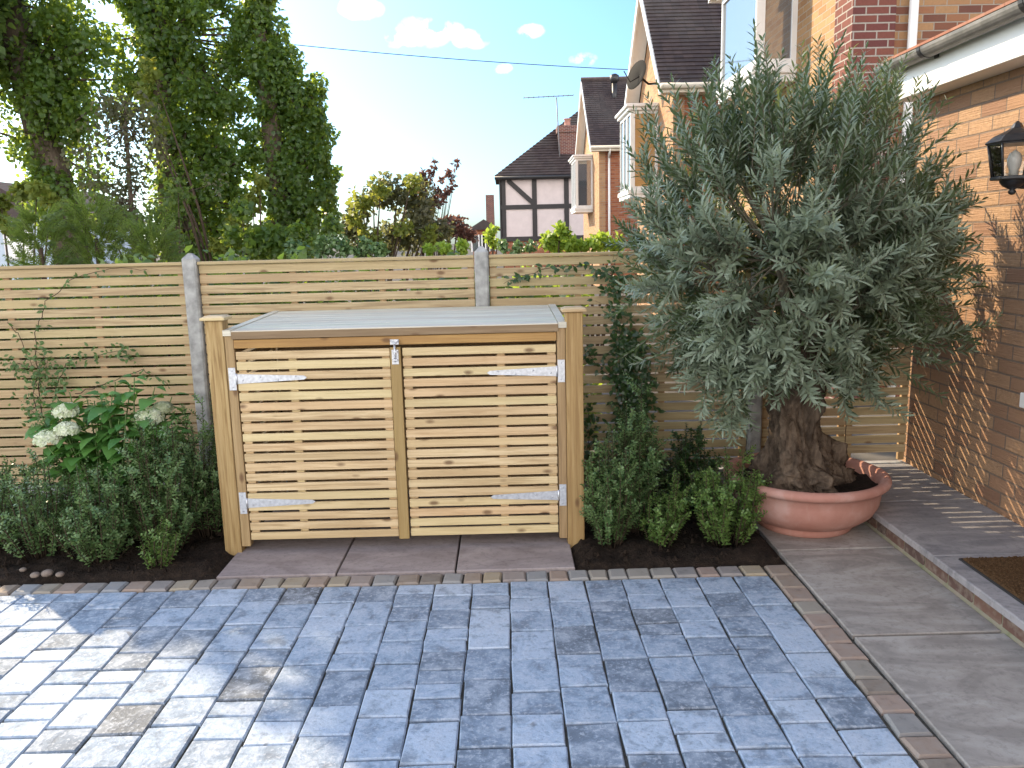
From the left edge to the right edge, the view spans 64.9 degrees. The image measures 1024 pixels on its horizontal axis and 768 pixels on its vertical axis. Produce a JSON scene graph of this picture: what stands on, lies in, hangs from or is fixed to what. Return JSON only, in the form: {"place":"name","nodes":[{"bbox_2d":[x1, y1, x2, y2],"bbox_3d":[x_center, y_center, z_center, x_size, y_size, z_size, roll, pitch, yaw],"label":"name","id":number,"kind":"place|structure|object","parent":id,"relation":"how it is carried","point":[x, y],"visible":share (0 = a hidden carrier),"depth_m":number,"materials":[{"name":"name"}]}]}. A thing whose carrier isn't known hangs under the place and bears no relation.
{"place":"outdoors","nodes":[
{"label":"outdoors","id":0,"kind":"place"},
{"bbox_2d":[0,182,144,287],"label":"house","id":1,"kind":"structure","parent":0,"point":[4,187],"depth_m":31.39,"materials":[{"name":"tile"}]},
{"bbox_2d":[3,232,35,259],"bbox_3d":[-19.186,-5.431,31.324,1.140,1.280,0.066,-1,10,0],"label":"window","id":2,"kind":"structure","parent":1,"relation":"in","point":[9,249],"depth_m":31.34,"materials":[{"name":"glass"}]},
{"bbox_2d":[0,500,273,586],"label":"soil bed","id":3,"kind":"object","parent":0,"point":[197,557],"visible":0.29,"depth_m":4.34,"materials":[{"name":"brown soil"}]},
{"bbox_2d":[0,455,28,548],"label":"shrub","id":4,"kind":"object","parent":3,"relation":"on","point":[3,490],"visible":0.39,"depth_m":4.59,"materials":[{"name":"green plant"}]},
{"bbox_2d":[19,567,26,571],"bbox_3d":[-2.601,0.988,4.279,0.036,0.022,0.036,-1,10,0],"label":"pebble","id":5,"kind":"object","parent":3,"relation":"on","point":[23,569],"visible":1,"depth_m":4.27,"materials":[{"name":"stone"}]},
{"bbox_2d":[30,572,39,577],"bbox_3d":[-2.491,0.997,4.202,0.048,0.030,0.048,-1,10,0],"label":"pebble","id":6,"kind":"object","parent":3,"relation":"on","point":[34,574],"visible":1,"depth_m":4.19,"materials":[{"name":"stone"}]},
{"bbox_2d":[0,448,87,562],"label":"shrub","id":7,"kind":"object","parent":3,"relation":"on","point":[34,537],"visible":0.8,"depth_m":4.45,"materials":[{"name":"green plant"}]},
{"bbox_2d":[41,569,53,576],"bbox_3d":[-2.435,0.991,4.216,0.060,0.037,0.060,-1,10,0],"label":"pebble","id":8,"kind":"object","parent":3,"relation":"on","point":[47,572],"visible":1,"depth_m":4.20,"materials":[{"name":"stone"}]},
{"bbox_2d":[55,571,64,576],"bbox_3d":[-2.361,0.994,4.203,0.044,0.027,0.044,-1,10,0],"label":"pebble","id":9,"kind":"object","parent":3,"relation":"on","point":[60,574],"visible":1,"depth_m":4.19,"materials":[{"name":"stone"}]},
{"bbox_2d":[30,457,151,566],"bbox_3d":[-2.294,0.693,4.431,0.499,0.599,0.501,2,11,17],"label":"shrub","id":10,"kind":"object","parent":3,"relation":"on","point":[89,539],"visible":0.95,"depth_m":4.34,"materials":[{"name":"green plant"}]},
{"bbox_2d":[20,374,190,535],"bbox_3d":[-2.351,0.440,4.724,0.967,0.996,0.645,-1,10,0],"label":"hydrangea","id":11,"kind":"object","parent":3,"relation":"on","point":[102,443],"visible":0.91,"depth_m":4.59,"materials":[{"name":"green plant"}]},
{"bbox_2d":[137,516,180,568],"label":"shrub","id":12,"kind":"object","parent":3,"relation":"on","point":[163,550],"visible":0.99,"depth_m":4.27,"materials":[{"name":"green plant"}]},
{"bbox_2d":[114,415,214,550],"bbox_3d":[-1.949,0.556,4.523,0.528,0.818,0.471,-1,10,0],"label":"shrub","id":13,"kind":"object","parent":3,"relation":"on","point":[167,503],"visible":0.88,"depth_m":4.45,"materials":[{"name":"green plant"}]},
{"bbox_2d":[171,390,223,537],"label":"shrub","id":14,"kind":"object","parent":3,"relation":"on","point":[208,480],"visible":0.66,"depth_m":4.70,"materials":[{"name":"green plant"}]},
{"bbox_2d":[38,250,419,298],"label":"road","id":15,"kind":"structure","parent":0,"point":[352,256],"depth_m":123.97,"materials":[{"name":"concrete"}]},
{"bbox_2d":[0,0,636,244],"label":"sky","id":16,"kind":"structure","parent":0,"point":[398,114],"materials":[{"name":"blue"}]},
{"bbox_2d":[34,243,897,573],"bbox_3d":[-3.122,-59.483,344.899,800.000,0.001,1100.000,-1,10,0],"label":"ground","id":17,"kind":"structure","parent":0,"point":[874,455],"depth_m":8.30,"materials":[{"name":"green plant"}]},
{"bbox_2d":[0,0,20,106],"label":"tree","id":18,"kind":"object","parent":17,"relation":"on","point":[6,11],"visible":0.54,"depth_m":11.46,"materials":[{"name":"green plant"}]},
{"bbox_2d":[0,179,68,407],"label":"bush","id":19,"kind":"object","parent":17,"relation":"on","point":[24,191],"visible":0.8,"depth_m":8.88,"materials":[{"name":"green plant"}]},
{"bbox_2d":[0,197,90,337],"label":"conifer bush","id":20,"kind":"object","parent":17,"relation":"on","point":[25,220],"visible":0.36,"depth_m":7.37,"materials":[{"name":"green plant"}]},
{"bbox_2d":[0,0,138,308],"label":"tree","id":21,"kind":"object","parent":17,"relation":"on","point":[46,98],"visible":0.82,"depth_m":12.02,"materials":[{"name":"green plant"}]},
{"bbox_2d":[50,182,136,336],"bbox_3d":[-4.027,-0.707,7.859,0.956,2.430,0.826,-1,10,0],"label":"conifer bush","id":22,"kind":"object","parent":17,"relation":"on","point":[109,217],"visible":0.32,"depth_m":7.62,"materials":[{"name":"green plant"}]},
{"bbox_2d":[0,262,199,501],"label":"fence","id":23,"kind":"object","parent":17,"relation":"on","point":[97,302],"visible":0.62,"depth_m":5.34,"materials":[{"name":"brown wood"}]},
{"bbox_2d":[0,267,169,426],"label":"climbing plant","id":24,"kind":"object","parent":23,"relation":"attached to","point":[14,366],"visible":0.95,"depth_m":5.29,"materials":[{"name":"green plant"}]},
{"bbox_2d":[87,176,195,385],"bbox_3d":[-4.365,-1.130,9.706,1.291,2.642,0.562,-1,10,0],"label":"bush","id":25,"kind":"object","parent":17,"relation":"on","point":[184,195],"visible":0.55,"depth_m":9.50,"materials":[{"name":"green plant"}]},
{"bbox_2d":[55,81,228,260],"bbox_3d":[-4.662,-1.909,10.381,2.132,3.821,0.433,-1,10,0],"label":"sapling","id":26,"kind":"object","parent":17,"relation":"on","point":[123,129],"visible":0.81,"depth_m":10.17,"materials":[{"name":"green plant"}]},
{"bbox_2d":[107,205,190,384],"bbox_3d":[-3.378,-0.580,7.687,0.968,2.210,0.853,-1,10,0],"label":"conifer bush","id":27,"kind":"object","parent":17,"relation":"on","point":[138,232],"visible":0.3,"depth_m":7.48,"materials":[{"name":"green plant"}]},
{"bbox_2d":[96,0,262,355],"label":"tree","id":28,"kind":"object","parent":17,"relation":"on","point":[167,39],"visible":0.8,"depth_m":12.14,"materials":[{"name":"green plant"}]},
{"bbox_2d":[126,56,269,282],"bbox_3d":[-4.378,-2.398,11.625,1.806,4.469,0.536,-1,10,0],"label":"bush","id":29,"kind":"object","parent":17,"relation":"on","point":[152,73],"visible":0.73,"depth_m":11.52,"materials":[{"name":"green plant"}]},
{"bbox_2d":[181,253,215,473],"bbox_3d":[-2.087,-0.009,5.418,0.092,1.720,0.100,-1,10,0],"label":"fence post","id":30,"kind":"object","parent":17,"relation":"on","point":[194,312],"visible":0.65,"depth_m":5.32,"materials":[{"name":"concrete"}]},
{"bbox_2d":[217,197,345,293],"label":"bush","id":31,"kind":"object","parent":17,"relation":"on","point":[256,242],"visible":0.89,"depth_m":10.52,"materials":[{"name":"green plant"}]},
{"bbox_2d":[229,0,343,302],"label":"tree","id":32,"kind":"object","parent":17,"relation":"on","point":[288,105],"visible":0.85,"depth_m":12.27,"materials":[{"name":"green plant"}]},
{"bbox_2d":[0,245,614,485],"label":"hedge","id":33,"kind":"object","parent":17,"relation":"on","point":[301,250],"visible":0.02,"depth_m":5.82,"materials":[{"name":"green plant"}]},
{"bbox_2d":[197,255,474,493],"bbox_3d":[-1.134,-0.015,5.422,1.809,1.645,0.058,-1,10,0],"label":"fence","id":34,"kind":"object","parent":17,"relation":"on","point":[292,267],"visible":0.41,"depth_m":5.30,"materials":[{"name":"brown wood"}]},
{"bbox_2d":[284,231,390,292],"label":"bush","id":35,"kind":"object","parent":17,"relation":"on","point":[322,247],"visible":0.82,"depth_m":9.28,"materials":[{"name":"green plant"}]},
{"bbox_2d":[344,172,443,300],"bbox_3d":[-2.054,-2.186,14.231,1.722,3.038,0.611,-1,10,0],"label":"tree","id":36,"kind":"object","parent":17,"relation":"on","point":[381,190],"visible":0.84,"depth_m":14.07,"materials":[{"name":"green plant"}]},
{"bbox_2d":[216,494,574,580],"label":"bin slabs","id":37,"kind":"structure","parent":17,"relation":"on","point":[547,552],"depth_m":4.44,"materials":[{"name":"pink stone"}]},
{"bbox_2d":[199,304,586,555],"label":"bin store","id":38,"kind":"structure","parent":37,"relation":"on","point":[394,406],"depth_m":4.43,"materials":[{"name":"brown wood"}]},
{"bbox_2d":[228,348,398,539],"bbox_3d":[-1.084,0.340,4.439,0.875,1.064,0.059,-1,10,0],"label":"door","id":39,"kind":"structure","parent":38,"relation":"in","point":[302,500],"depth_m":4.42,"materials":[{"name":"brown wood"}]},
{"bbox_2d":[402,344,566,535],"bbox_3d":[-0.142,0.316,4.443,0.875,1.064,0.059,-1,10,0],"label":"door","id":40,"kind":"structure","parent":38,"relation":"in","point":[504,495],"depth_m":4.43,"materials":[{"name":"brown wood"}]},
{"bbox_2d":[339,170,456,291],"bbox_3d":[-2.095,-2.339,14.790,2.228,3.152,1.400,-1,10,0],"label":"tree","id":41,"kind":"object","parent":17,"relation":"on","point":[417,215],"visible":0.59,"depth_m":14.55,"materials":[{"name":"green plant"}]},
{"bbox_2d":[418,158,461,279],"bbox_3d":[-1.376,-2.589,15.351,0.934,3.388,0.358,-1,10,0],"label":"tree","id":42,"kind":"object","parent":17,"relation":"on","point":[447,192],"visible":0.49,"depth_m":15.15,"materials":[{"name":"brown plant"}]},
{"bbox_2d":[422,237,470,269],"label":"bush","id":43,"kind":"object","parent":17,"relation":"on","point":[462,245],"visible":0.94,"depth_m":9.34,"materials":[{"name":"green plant"}]},
{"bbox_2d":[438,214,478,268],"bbox_3d":[-1.353,-2.736,18.823,1.226,2.474,0.739,-1,10,0],"label":"tree","id":44,"kind":"object","parent":17,"relation":"on","point":[464,231],"visible":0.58,"depth_m":18.55,"materials":[{"name":"brown plant"}]},
{"bbox_2d":[474,246,489,306],"bbox_3d":[-0.182,-0.057,5.427,0.092,1.720,0.100,-1,10,0],"label":"fence post","id":45,"kind":"object","parent":17,"relation":"on","point":[481,265],"visible":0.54,"depth_m":5.26,"materials":[{"name":"concrete"}]},
{"bbox_2d":[482,222,502,283],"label":"bush","id":46,"kind":"object","parent":17,"relation":"on","point":[490,239],"visible":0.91,"depth_m":19.64,"materials":[{"name":"green plant"}]},
{"bbox_2d":[496,238,537,287],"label":"bush","id":47,"kind":"object","parent":17,"relation":"on","point":[502,247],"visible":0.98,"depth_m":10.82,"materials":[{"name":"green plant"}]},
{"bbox_2d":[538,220,582,285],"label":"bush","id":48,"kind":"object","parent":17,"relation":"on","point":[558,240],"visible":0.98,"depth_m":11.77,"materials":[{"name":"green plant"}]},
{"bbox_2d":[575,230,624,355],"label":"bush","id":49,"kind":"object","parent":17,"relation":"on","point":[594,243],"visible":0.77,"depth_m":11.77,"materials":[{"name":"green plant"}]},
{"bbox_2d":[489,249,750,488],"bbox_3d":[0.730,-0.062,5.431,1.729,1.645,0.058,-1,10,0],"label":"fence","id":50,"kind":"object","parent":17,"relation":"on","point":[577,281],"visible":0.2,"depth_m":5.36,"materials":[{"name":"brown wood"}]},
{"bbox_2d":[503,252,665,479],"bbox_3d":[0.485,-0.079,5.317,1.061,1.551,0.186,0,10,7],"label":"climbing plant","id":51,"kind":"object","parent":50,"relation":"attached to","point":[622,340],"visible":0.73,"depth_m":5.28,"materials":[{"name":"green plant"}]},
{"bbox_2d":[745,265,766,453],"bbox_3d":[1.642,-0.102,5.436,0.092,1.720,0.100,-1,10,0],"label":"fence post","id":52,"kind":"object","parent":17,"relation":"on","point":[753,437],"depth_m":5.45,"materials":[{"name":"concrete"}]},
{"bbox_2d":[761,247,845,449],"bbox_3d":[1.982,-0.093,5.437,0.582,1.645,0.058,-1,10,0],"label":"fence","id":53,"kind":"object","parent":17,"relation":"on","point":[839,430],"visible":0.12,"depth_m":5.49,"materials":[{"name":"brown wood"}]},
{"bbox_2d":[863,460,1023,648],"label":"step","id":54,"kind":"object","parent":17,"relation":"on","point":[934,528],"visible":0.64,"depth_m":4.24,"materials":[{"name":"grey stone"}]},
{"bbox_2d":[844,245,911,463],"bbox_3d":[2.483,-0.106,5.439,0.418,1.645,0.058,-1,10,0],"label":"fence","id":55,"kind":"object","parent":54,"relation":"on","point":[899,429],"visible":0.2,"depth_m":5.50,"materials":[{"name":"brown wood"}]},
{"bbox_2d":[959,556,1023,604],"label":"doormat","id":56,"kind":"object","parent":54,"relation":"on","point":[1005,574],"visible":1,"depth_m":3.71,"materials":[{"name":"carpet"}]},
{"bbox_2d":[873,0,1023,526],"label":"house","id":57,"kind":"structure","parent":17,"relation":"on","point":[966,437],"depth_m":4.58,"materials":[{"name":"brick"}]},
{"bbox_2d":[985,121,1023,194],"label":"wall lantern","id":58,"kind":"object","parent":57,"relation":"attached to","point":[1013,180],"depth_m":4.07,"materials":[{"name":"black metal"}]},
{"bbox_2d":[1019,392,1023,407],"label":"doorbell","id":59,"kind":"object","parent":57,"relation":"attached to","point":[1021,404],"visible":1,"depth_m":4.25,"materials":[{"name":"white plastic"}]},
{"bbox_2d":[0,566,963,767],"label":"driveway","id":60,"kind":"structure","parent":0,"point":[50,674],"depth_m":3.18,"materials":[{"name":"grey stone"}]},
{"bbox_2d":[0,565,961,767],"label":"border setts","id":61,"kind":"structure","parent":60,"relation":"on","point":[920,742],"depth_m":4.09,"materials":[{"name":"stone"}]},
{"bbox_2d":[471,195,499,258],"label":"house","id":62,"kind":"structure","parent":0,"point":[480,227],"depth_m":61.07,"materials":[{"name":"orange brick"}]},
{"bbox_2d":[471,235,485,251],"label":"window","id":63,"kind":"structure","parent":62,"relation":"in","point":[474,246],"depth_m":61.03,"materials":[{"name":"white glass"}]},
{"bbox_2d":[481,235,495,251],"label":"window","id":64,"kind":"structure","parent":62,"relation":"in","point":[482,236],"depth_m":61.04,"materials":[{"name":"white glass"}]},
{"bbox_2d":[495,94,583,267],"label":"half timbered house","id":65,"kind":"structure","parent":0,"point":[533,182],"depth_m":43.95,"materials":[{"name":"dark tile"},{"name":"pale pink render"},{"name":"black timber"}]},
{"bbox_2d":[568,73,636,285],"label":"house","id":66,"kind":"structure","parent":0,"point":[594,161],"depth_m":29.50,"materials":[{"name":"orange brick"}]},
{"bbox_2d":[568,154,592,213],"bbox_3d":[2.677,-7.786,31.550,0.760,2.130,2.220,-1,10,0],"label":"bay window","id":67,"kind":"structure","parent":66,"relation":"in","point":[581,164],"depth_m":30.63,"materials":[{"name":"white plastic"}]},
{"bbox_2d":[615,0,736,314],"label":"house","id":68,"kind":"structure","parent":0,"point":[681,39],"depth_m":16.78,"materials":[{"name":"beige brick"}]},
{"bbox_2d":[99,21,627,69],"bbox_3d":[-5.791,-7.149,15.972,16.257,2.031,0.073,-2,10,-2],"label":"overhead cable","id":69,"kind":"object","parent":68,"relation":"attached to","point":[442,58],"visible":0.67,"depth_m":16.22,"materials":[{"name":"black metal"}]},
{"bbox_2d":[615,102,658,201],"bbox_3d":[2.828,-5.231,18.395,0.710,2.000,1.820,-1,10,0],"label":"bay window","id":70,"kind":"structure","parent":68,"relation":"in","point":[628,127],"depth_m":17.71,"materials":[{"name":"white plastic"}]},
{"bbox_2d":[571,487,786,571],"bbox_3d":[0.884,0.819,4.871,1.108,0.064,1.352,-1,10,0],"label":"soil bed","id":71,"kind":"object","parent":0,"point":[691,546],"visible":0.27,"depth_m":4.35,"materials":[{"name":"brown soil"}]},
{"bbox_2d":[579,427,646,548],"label":"shrub","id":72,"kind":"object","parent":71,"relation":"on","point":[606,507],"visible":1,"depth_m":4.41,"materials":[{"name":"green plant"}]},
{"bbox_2d":[603,370,673,534],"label":"shrub","id":73,"kind":"object","parent":71,"relation":"on","point":[649,465],"visible":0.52,"depth_m":4.57,"materials":[{"name":"green plant"}]},
{"bbox_2d":[638,468,692,547],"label":"shrub","id":74,"kind":"object","parent":71,"relation":"on","point":[671,521],"visible":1,"depth_m":4.42,"materials":[{"name":"green plant"}]},
{"bbox_2d":[655,420,723,513],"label":"shrub","id":75,"kind":"object","parent":71,"relation":"on","point":[684,452],"visible":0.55,"depth_m":4.93,"materials":[{"name":"green plant"}]},
{"bbox_2d":[680,444,772,547],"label":"shrub","id":76,"kind":"object","parent":71,"relation":"on","point":[717,526],"visible":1,"depth_m":4.39,"materials":[{"name":"green plant"}]},
{"bbox_2d":[708,0,1009,398],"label":"house","id":77,"kind":"structure","parent":0,"point":[888,28],"depth_m":8.21,"materials":[{"name":"brick"}]},
{"bbox_2d":[716,0,797,104],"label":"bay window","id":78,"kind":"structure","parent":77,"relation":"in","point":[777,18],"depth_m":9.26,"materials":[{"name":"white plastic"}]},
{"bbox_2d":[722,486,1023,767],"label":"path","id":79,"kind":"structure","parent":0,"point":[948,664],"depth_m":3.38,"materials":[{"name":"grey stone"}]},
{"bbox_2d":[723,452,891,537],"bbox_3d":[1.730,0.665,4.766,0.932,0.323,0.932,-1,10,0],"label":"plant pot","id":80,"kind":"object","parent":79,"relation":"on","point":[848,507],"visible":0.51,"depth_m":4.42,"materials":[{"name":"ceramic"}]},
{"bbox_2d":[600,18,1002,492],"bbox_3d":[1.607,-0.627,4.416,2.221,2.555,1.892,-1,10,0],"label":"olive tree","id":81,"kind":"object","parent":80,"relation":"in","point":[894,277],"visible":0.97,"depth_m":4.09,"materials":[{"name":"green plant"}]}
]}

